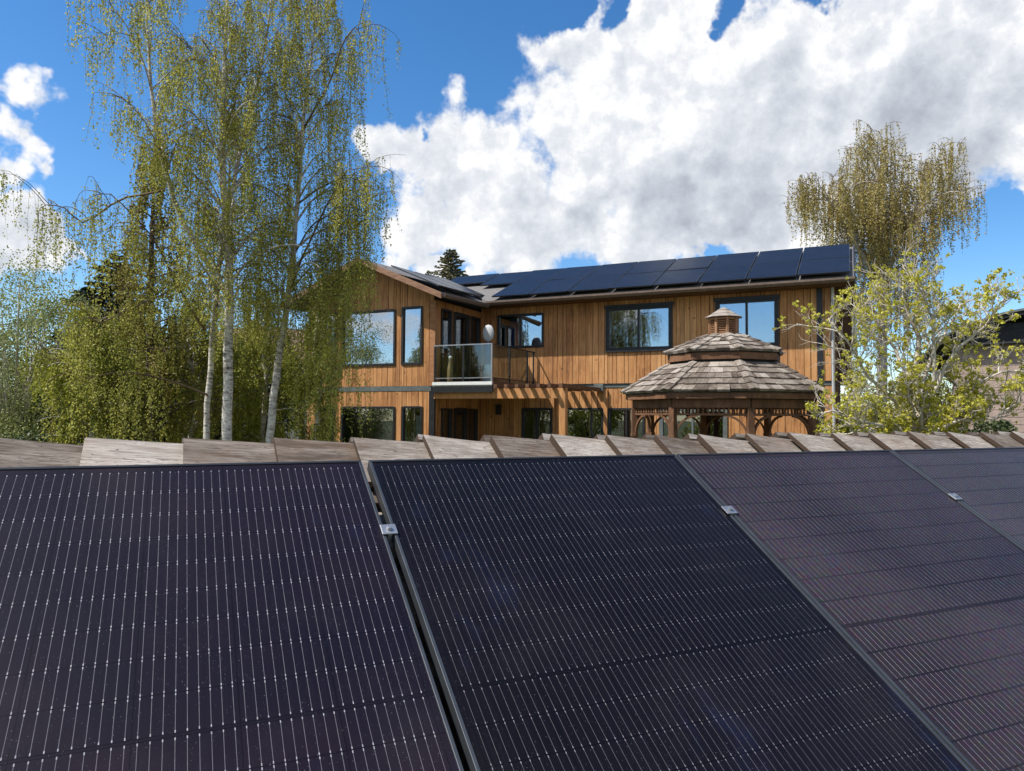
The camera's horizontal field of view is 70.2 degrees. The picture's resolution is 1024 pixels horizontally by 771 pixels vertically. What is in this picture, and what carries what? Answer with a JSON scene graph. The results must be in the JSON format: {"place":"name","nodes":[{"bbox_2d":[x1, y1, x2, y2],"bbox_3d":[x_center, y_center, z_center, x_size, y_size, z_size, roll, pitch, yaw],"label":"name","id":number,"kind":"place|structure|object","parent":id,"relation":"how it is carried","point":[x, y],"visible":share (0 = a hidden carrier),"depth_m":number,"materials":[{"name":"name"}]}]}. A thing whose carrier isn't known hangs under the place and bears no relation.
{"place":"outdoors","nodes":[
{"label":"outdoors","id":0,"kind":"place"},
{"bbox_2d":[214,328,306,438],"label":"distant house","id":1,"kind":"structure","parent":0,"point":[293,432],"depth_m":42.83,"materials":[{"name":"brown wood"}]},
{"bbox_2d":[0,0,1023,415],"label":"sky","id":2,"kind":"structure","parent":0,"point":[527,135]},
{"bbox_2d":[919,308,1023,433],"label":"neighbour house","id":3,"kind":"structure","parent":0,"point":[1009,332],"depth_m":23.79,"materials":[{"name":"beige"}]},
{"bbox_3d":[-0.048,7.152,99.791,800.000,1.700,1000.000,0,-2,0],"label":"ground","id":4,"kind":"structure","parent":0,"visible":0},
{"bbox_2d":[4,430,50,441],"bbox_3d":[-9.789,1.792,13.895,2.128,2.036,2.006,0,-2,0],"label":"hedge bush","id":5,"kind":"object","parent":4,"relation":"on","point":[29,436],"visible":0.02,"depth_m":13.92,"materials":[{"name":"green plant"}]},
{"bbox_2d":[0,320,72,408],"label":"garden tree","id":6,"kind":"object","parent":4,"relation":"on","point":[44,341],"visible":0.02,"depth_m":30.26,"materials":[{"name":"green plant"}]},
{"bbox_2d":[0,346,117,444],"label":"shrub","id":7,"kind":"object","parent":4,"relation":"on","point":[11,386],"visible":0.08,"depth_m":17.85,"materials":[{"name":"green plant"}]},
{"bbox_2d":[0,245,132,443],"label":"willow tree","id":8,"kind":"object","parent":4,"relation":"on","point":[11,424],"visible":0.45,"depth_m":17.11,"materials":[{"name":"green plant"}]},
{"bbox_2d":[17,300,161,444],"bbox_3d":[-8.429,0.558,14.650,2.195,4.388,2.642,0,-2,0],"label":"leafy birch","id":9,"kind":"object","parent":4,"relation":"on","point":[48,375],"visible":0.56,"depth_m":14.19,"materials":[{"name":"green plant"}]},
{"bbox_2d":[32,253,200,442],"bbox_3d":[-11.740,-0.410,21.181,5.904,7.000,6.326,3,-3,-44],"label":"spruce tree","id":10,"kind":"object","parent":4,"relation":"on","point":[82,290],"visible":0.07,"depth_m":20.69,"materials":[{"name":"green plant"}]},
{"bbox_2d":[49,142,236,443],"bbox_3d":[-7.815,-1.287,15.529,3.506,8.158,3.280,2,-3,-39],"label":"larch tree","id":11,"kind":"object","parent":4,"relation":"on","point":[156,228],"visible":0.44,"depth_m":15.34,"materials":[{"name":"green plant"}]},
{"bbox_2d":[76,329,234,442],"bbox_3d":[-13.530,0.524,26.009,7.537,5.721,6.228,0,-2,0],"label":"garden tree","id":12,"kind":"object","parent":4,"relation":"on","point":[197,392],"visible":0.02,"depth_m":25.51,"materials":[{"name":"green plant"}]},
{"bbox_2d":[0,0,330,444],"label":"weeping birch","id":13,"kind":"object","parent":4,"relation":"on","point":[230,124],"visible":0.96,"depth_m":12.25,"materials":[{"name":"green plant"}]},
{"bbox_2d":[102,298,253,443],"bbox_3d":[-7.544,0.384,16.398,3.119,4.890,2.657,2,-3,-26],"label":"leafy birch","id":14,"kind":"object","parent":4,"relation":"on","point":[202,369],"visible":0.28,"depth_m":16.37,"materials":[{"name":"green plant"}]},
{"bbox_2d":[190,335,305,441],"bbox_3d":[-10.648,0.650,28.201,5.491,5.477,5.650,-1,-3,35],"label":"garden tree","id":15,"kind":"object","parent":4,"relation":"on","point":[216,437],"visible":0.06,"depth_m":27.93,"materials":[{"name":"green plant"}]},
{"bbox_2d":[220,286,308,442],"bbox_3d":[-5.939,0.209,17.552,2.210,5.351,2.480,0,-2,0],"label":"leafy birch","id":16,"kind":"object","parent":4,"relation":"on","point":[258,419],"visible":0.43,"depth_m":17.11,"materials":[{"name":"green plant"}]},
{"bbox_2d":[209,0,402,442],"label":"weeping birch","id":17,"kind":"object","parent":4,"relation":"on","point":[323,273],"visible":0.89,"depth_m":13.00,"materials":[{"name":"green plant"}]},
{"bbox_2d":[280,308,347,441],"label":"leafy birch","id":18,"kind":"object","parent":4,"relation":"on","point":[317,424],"visible":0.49,"depth_m":16.84,"materials":[{"name":"green plant"}]},
{"bbox_2d":[426,249,468,279],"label":"spruce tree","id":19,"kind":"object","parent":4,"relation":"on","point":[449,271],"visible":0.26,"depth_m":52.16,"materials":[{"name":"green plant"}]},
{"bbox_2d":[0,431,1023,770],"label":"garage","id":20,"kind":"structure","parent":4,"relation":"on","point":[98,451],"depth_m":2.48,"materials":[{"name":"brown wood"}]},
{"bbox_2d":[389,542,395,556],"bbox_3d":[0.681,0.487,2.424,4.800,0.089,0.072,1,29,-25],"label":"mounting rail","id":21,"kind":"object","parent":20,"relation":"attached to","point":[392,550],"depth_m":1.94,"materials":[{"name":"metal"}]},
{"bbox_2d":[380,524,397,544],"bbox_3d":[-0.329,0.393,1.931,0.042,0.048,0.038,1,29,-25],"label":"module clamp","id":22,"kind":"object","parent":21,"relation":"attached to","point":[388,530],"visible":0.92,"depth_m":1.92,"materials":[{"name":"metal"}]},
{"bbox_2d":[367,454,971,770],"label":"solar panel","id":23,"kind":"object","parent":21,"relation":"attached to","point":[659,612],"visible":1,"depth_m":1.81,"materials":[{"name":"black glass"}]},
{"bbox_2d":[721,506,737,514],"bbox_3d":[0.715,0.423,2.409,0.042,0.048,0.038,2,29,-25],"label":"module clamp","id":24,"kind":"object","parent":21,"relation":"attached to","point":[729,510],"visible":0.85,"depth_m":2.40,"materials":[{"name":"metal"}]},
{"bbox_2d":[676,450,1023,770],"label":"solar panel","id":25,"kind":"object","parent":21,"relation":"attached to","point":[907,578],"visible":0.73,"depth_m":2.32,"materials":[{"name":"black glass"}]},
{"bbox_2d":[948,493,962,500],"bbox_3d":[1.751,0.452,2.887,0.042,0.048,0.038,1,29,-25],"label":"module clamp","id":26,"kind":"object","parent":21,"relation":"attached to","point":[955,496],"visible":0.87,"depth_m":2.87,"materials":[{"name":"metal"}]},
{"bbox_2d":[891,447,1023,547],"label":"solar panel","id":27,"kind":"object","parent":21,"relation":"on","point":[987,484],"visible":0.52,"depth_m":3.09,"materials":[{"name":"black glass"}]},
{"bbox_2d":[282,246,855,442],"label":"cedar house","id":28,"kind":"structure","parent":4,"relation":"on","point":[569,363],"depth_m":20.64,"materials":[{"name":"brown wood"}]},
{"bbox_2d":[315,407,334,440],"bbox_3d":[-5.509,1.288,21.536,0.710,1.340,0.118,-1,-3,25],"label":"window","id":29,"kind":"structure","parent":28,"relation":"in","point":[332,436],"depth_m":21.47,"materials":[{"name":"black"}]},
{"bbox_2d":[321,313,336,366],"bbox_3d":[-5.491,-1.340,21.644,0.710,1.600,0.118,-1,-3,25],"label":"window","id":30,"kind":"structure","parent":28,"relation":"in","point":[332,313],"depth_m":21.49,"materials":[{"name":"black"}]},
{"bbox_2d":[340,406,394,442],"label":"window","id":31,"kind":"structure","parent":28,"relation":"in","point":[383,417],"depth_m":21.76,"materials":[{"name":"black"}]},
{"bbox_2d":[341,309,395,366],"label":"window","id":32,"kind":"structure","parent":28,"relation":"in","point":[383,321],"depth_m":21.90,"materials":[{"name":"black"}]},
{"bbox_2d":[401,306,422,364],"bbox_3d":[-2.589,-1.376,20.778,0.780,1.740,1.008,-1,-3,25],"label":"window","id":33,"kind":"structure","parent":28,"relation":"in","point":[405,311],"depth_m":20.48,"materials":[{"name":"black"}]},
{"bbox_2d":[401,406,422,441],"bbox_3d":[-2.583,1.666,20.640,0.760,2.250,1.008,-1,-3,25],"label":"window","id":34,"kind":"structure","parent":28,"relation":"in","point":[405,410],"depth_m":20.42,"materials":[{"name":"black"}]},
{"bbox_2d":[391,265,460,291],"bbox_3d":[-2.392,-2.978,20.297,1.685,0.040,1.178,25,9,24],"label":"solar panel","id":35,"kind":"object","parent":28,"relation":"attached to","point":[427,279],"visible":1,"depth_m":20.05,"materials":[{"name":"grey glass"}]},
{"bbox_2d":[411,308,452,381],"bbox_3d":[-2.291,-1.128,20.787,1.008,2.150,0.680,-1,-3,25],"label":"window","id":36,"kind":"structure","parent":28,"relation":"in","point":[446,315],"depth_m":20.63,"materials":[{"name":"black"}]},
{"bbox_2d":[411,408,452,441],"bbox_3d":[-2.285,1.697,20.725,1.008,2.200,0.700,-1,-3,25],"label":"window","id":37,"kind":"structure","parent":28,"relation":"in","point":[446,413],"depth_m":20.61,"materials":[{"name":"black"}]},
{"bbox_2d":[416,272,480,296],"bbox_3d":[-1.879,-2.965,21.394,1.685,0.040,1.178,25,10,24],"label":"solar panel","id":38,"kind":"object","parent":28,"relation":"attached to","point":[462,290],"visible":0.87,"depth_m":21.32,"materials":[{"name":"grey glass"}]},
{"bbox_2d":[447,356,452,381],"bbox_3d":[-1.710,-0.453,20.109,0.180,0.750,0.180,-1,-3,25],"label":"balcony vase","id":39,"kind":"object","parent":28,"relation":"on","point":[450,370],"visible":0.95,"depth_m":20.05,"materials":[{"name":"beige ceramic"}]},
{"bbox_2d":[425,273,484,295],"bbox_3d":[-1.739,-3.126,22.673,1.685,0.042,1.178,25,10,24],"label":"solar panel","id":40,"kind":"object","parent":28,"relation":"attached to","point":[461,286],"visible":0.58,"depth_m":22.62,"materials":[{"name":"grey glass"}]},
{"bbox_2d":[453,408,467,439],"bbox_3d":[-1.543,1.814,21.257,0.118,2.320,0.820,-1,-3,25],"label":"garden door","id":41,"kind":"structure","parent":28,"relation":"in","point":[460,415],"depth_m":21.35,"materials":[{"name":"black glass"}]},
{"bbox_2d":[453,312,469,381],"bbox_3d":[-1.513,-1.073,21.398,0.118,2.100,0.970,-1,-3,25],"label":"balcony door","id":42,"kind":"structure","parent":28,"relation":"in","point":[461,322],"depth_m":21.42,"materials":[{"name":"black"}]},
{"bbox_2d":[468,409,477,440],"bbox_3d":[-1.214,1.755,21.961,0.118,2.100,0.570,-1,-3,25],"label":"window","id":43,"kind":"structure","parent":28,"relation":"in","point":[472,413],"depth_m":22.04,"materials":[{"name":"black"}]},
{"bbox_2d":[450,273,499,284],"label":"solar panel","id":44,"kind":"object","parent":28,"relation":"attached to","point":[473,279],"visible":0.76,"depth_m":24.97,"materials":[{"name":"blue glass"}]},
{"bbox_2d":[470,316,479,381],"bbox_3d":[-1.152,-1.064,22.168,0.118,2.050,0.570,-1,-3,25],"label":"window","id":45,"kind":"structure","parent":28,"relation":"in","point":[475,321],"depth_m":22.24,"materials":[{"name":"black"}]},
{"bbox_2d":[482,325,493,380],"bbox_3d":[-0.673,-0.886,20.471,0.360,1.660,0.272,-1,-3,25],"label":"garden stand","id":46,"kind":"object","parent":28,"relation":"on","point":[488,332],"visible":0.8,"depth_m":20.42,"materials":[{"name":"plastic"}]},
{"bbox_2d":[480,271,531,285],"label":"solar panel","id":47,"kind":"object","parent":28,"relation":"attached to","point":[504,278],"visible":0.91,"depth_m":24.05,"materials":[{"name":"blue glass"}]},
{"bbox_2d":[492,280,547,296],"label":"solar panel","id":48,"kind":"object","parent":28,"relation":"attached to","point":[520,288],"visible":0.98,"depth_m":22.07,"materials":[{"name":"blue glass"}]},
{"bbox_2d":[497,313,543,347],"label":"window","id":49,"kind":"structure","parent":28,"relation":"in","point":[526,330],"depth_m":22.66,"materials":[{"name":"black"}]},
{"bbox_2d":[521,408,552,438],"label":"window","id":50,"kind":"structure","parent":28,"relation":"in","point":[535,422],"depth_m":22.28,"materials":[{"name":"black"}]},
{"bbox_2d":[514,268,565,282],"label":"solar panel","id":51,"kind":"object","parent":28,"relation":"attached to","point":[541,275],"visible":0.84,"depth_m":23.60,"materials":[{"name":"blue glass"}]},
{"bbox_2d":[529,277,584,294],"bbox_3d":[1.359,-2.962,21.668,1.178,0.040,1.685,-1,20,25],"label":"solar panel","id":52,"kind":"object","parent":28,"relation":"attached to","point":[557,286],"visible":1,"depth_m":21.55,"materials":[{"name":"blue glass"}]},
{"bbox_2d":[550,265,600,279],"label":"solar panel","id":53,"kind":"object","parent":28,"relation":"attached to","point":[576,272],"visible":0.82,"depth_m":23.08,"materials":[{"name":"blue glass"}]},
{"bbox_2d":[568,408,602,438],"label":"window","id":54,"kind":"structure","parent":28,"relation":"in","point":[582,422],"depth_m":21.86,"materials":[{"name":"black"}]},
{"bbox_2d":[568,274,623,291],"bbox_3d":[2.460,-2.976,21.152,1.178,0.042,1.685,0,21,25],"label":"solar panel","id":55,"kind":"object","parent":28,"relation":"attached to","point":[594,283],"visible":0.98,"depth_m":21.04,"materials":[{"name":"blue glass"}]},
{"bbox_2d":[587,262,637,276],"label":"solar panel","id":56,"kind":"object","parent":28,"relation":"attached to","point":[614,269],"visible":0.81,"depth_m":22.57,"materials":[{"name":"blue glass"}]},
{"bbox_2d":[608,408,644,438],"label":"window","id":57,"kind":"structure","parent":28,"relation":"in","point":[619,419],"depth_m":21.22,"materials":[{"name":"black"}]},
{"bbox_2d":[609,271,664,288],"bbox_3d":[3.561,-2.990,20.637,1.178,0.040,1.685,0,21,25],"label":"solar panel","id":58,"kind":"object","parent":28,"relation":"attached to","point":[647,279],"visible":0.99,"depth_m":20.52,"materials":[{"name":"blue glass"}]},
{"bbox_2d":[604,302,673,352],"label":"window","id":59,"kind":"structure","parent":28,"relation":"in","point":[642,327],"depth_m":21.10,"materials":[{"name":"black"}]},
{"bbox_2d":[626,259,676,273],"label":"solar panel","id":60,"kind":"object","parent":28,"relation":"attached to","point":[652,266],"visible":0.83,"depth_m":22.04,"materials":[{"name":"blue glass"}]},
{"bbox_2d":[653,268,706,285],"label":"solar panel","id":61,"kind":"object","parent":28,"relation":"attached to","point":[686,276],"visible":0.9,"depth_m":20.00,"materials":[{"name":"blue glass"}]},
{"bbox_2d":[666,255,716,270],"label":"solar panel","id":62,"kind":"object","parent":28,"relation":"attached to","point":[693,263],"visible":1,"depth_m":21.51,"materials":[{"name":"blue glass"}]},
{"bbox_2d":[659,409,726,438],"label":"window","id":63,"kind":"structure","parent":28,"relation":"in","point":[718,427],"depth_m":20.35,"materials":[{"name":"clear glass"}]},
{"bbox_2d":[698,264,751,283],"bbox_3d":[5.764,-3.017,19.606,1.178,0.042,1.685,-1,21,25],"label":"solar panel","id":64,"kind":"object","parent":28,"relation":"attached to","point":[726,273],"visible":1,"depth_m":19.49,"materials":[{"name":"blue glass"}]},
{"bbox_2d":[710,252,758,266],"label":"solar panel","id":65,"kind":"object","parent":28,"relation":"attached to","point":[735,259],"visible":0.98,"depth_m":21.03,"materials":[{"name":"blue glass"}]},
{"bbox_2d":[714,294,779,346],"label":"window","id":66,"kind":"structure","parent":28,"relation":"in","point":[759,314],"depth_m":19.82,"materials":[{"name":"black"}]},
{"bbox_2d":[747,260,799,279],"bbox_3d":[6.865,-3.031,19.091,1.178,0.040,1.685,0,21,25],"label":"solar panel","id":67,"kind":"object","parent":28,"relation":"attached to","point":[784,269],"visible":1,"depth_m":18.98,"materials":[{"name":"blue glass"}]},
{"bbox_2d":[754,248,802,263],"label":"solar panel","id":68,"kind":"object","parent":28,"relation":"attached to","point":[795,254],"visible":0.88,"depth_m":20.52,"materials":[{"name":"blue glass"}]},
{"bbox_2d":[797,257,849,275],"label":"solar panel","id":69,"kind":"object","parent":28,"relation":"attached to","point":[825,266],"visible":1,"depth_m":18.45,"materials":[{"name":"blue glass"}]},
{"bbox_2d":[801,244,849,259],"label":"solar panel","id":70,"kind":"object","parent":28,"relation":"attached to","point":[828,251],"visible":1,"depth_m":19.98,"materials":[{"name":"blue glass"}]},
{"bbox_2d":[620,307,826,437],"bbox_3d":[4.425,0.609,15.189,4.037,4.490,4.037,1,-3,-21],"label":"gazebo","id":71,"kind":"object","parent":4,"relation":"on","point":[723,364],"visible":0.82,"depth_m":14.01,"materials":[{"name":"brown wood"}]},
{"bbox_2d":[839,411,884,435],"bbox_3d":[9.541,1.886,18.819,3.326,2.513,2.527,0,-2,0],"label":"garden shrub","id":72,"kind":"object","parent":4,"relation":"on","point":[848,430],"visible":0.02,"depth_m":19.59,"materials":[{"name":"green plant"}]},
{"bbox_2d":[784,119,987,406],"bbox_3d":[17.170,-4.543,33.797,8.456,16.505,7.206,-1,-3,31],"label":"weeping birch","id":73,"kind":"object","parent":4,"relation":"on","point":[876,222],"visible":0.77,"depth_m":33.22,"materials":[{"name":"green plant"}]},
{"bbox_2d":[841,362,951,431],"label":"garden tree","id":74,"kind":"object","parent":4,"relation":"on","point":[874,407],"visible":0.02,"depth_m":31.33,"materials":[{"name":"green plant"}]},
{"bbox_2d":[772,224,1023,434],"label":"budding tree","id":75,"kind":"object","parent":4,"relation":"on","point":[926,413],"visible":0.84,"depth_m":11.63,"materials":[{"name":"green plant"}]},
{"bbox_2d":[959,419,1017,433],"bbox_3d":[11.116,1.919,16.783,2.730,2.302,2.198,0,-2,0],"label":"garden shrub","id":76,"kind":"object","parent":4,"relation":"on","point":[1000,425],"visible":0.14,"depth_m":16.79,"materials":[{"name":"green plant"}]},
{"label":"mounting rail","id":77,"kind":"object","parent":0,"visible":0},
{"bbox_2d":[0,460,463,770],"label":"solar panel","id":78,"kind":"object","parent":77,"relation":"on","point":[256,616],"visible":1,"depth_m":1.53,"materials":[{"name":"black glass"}]}
]}

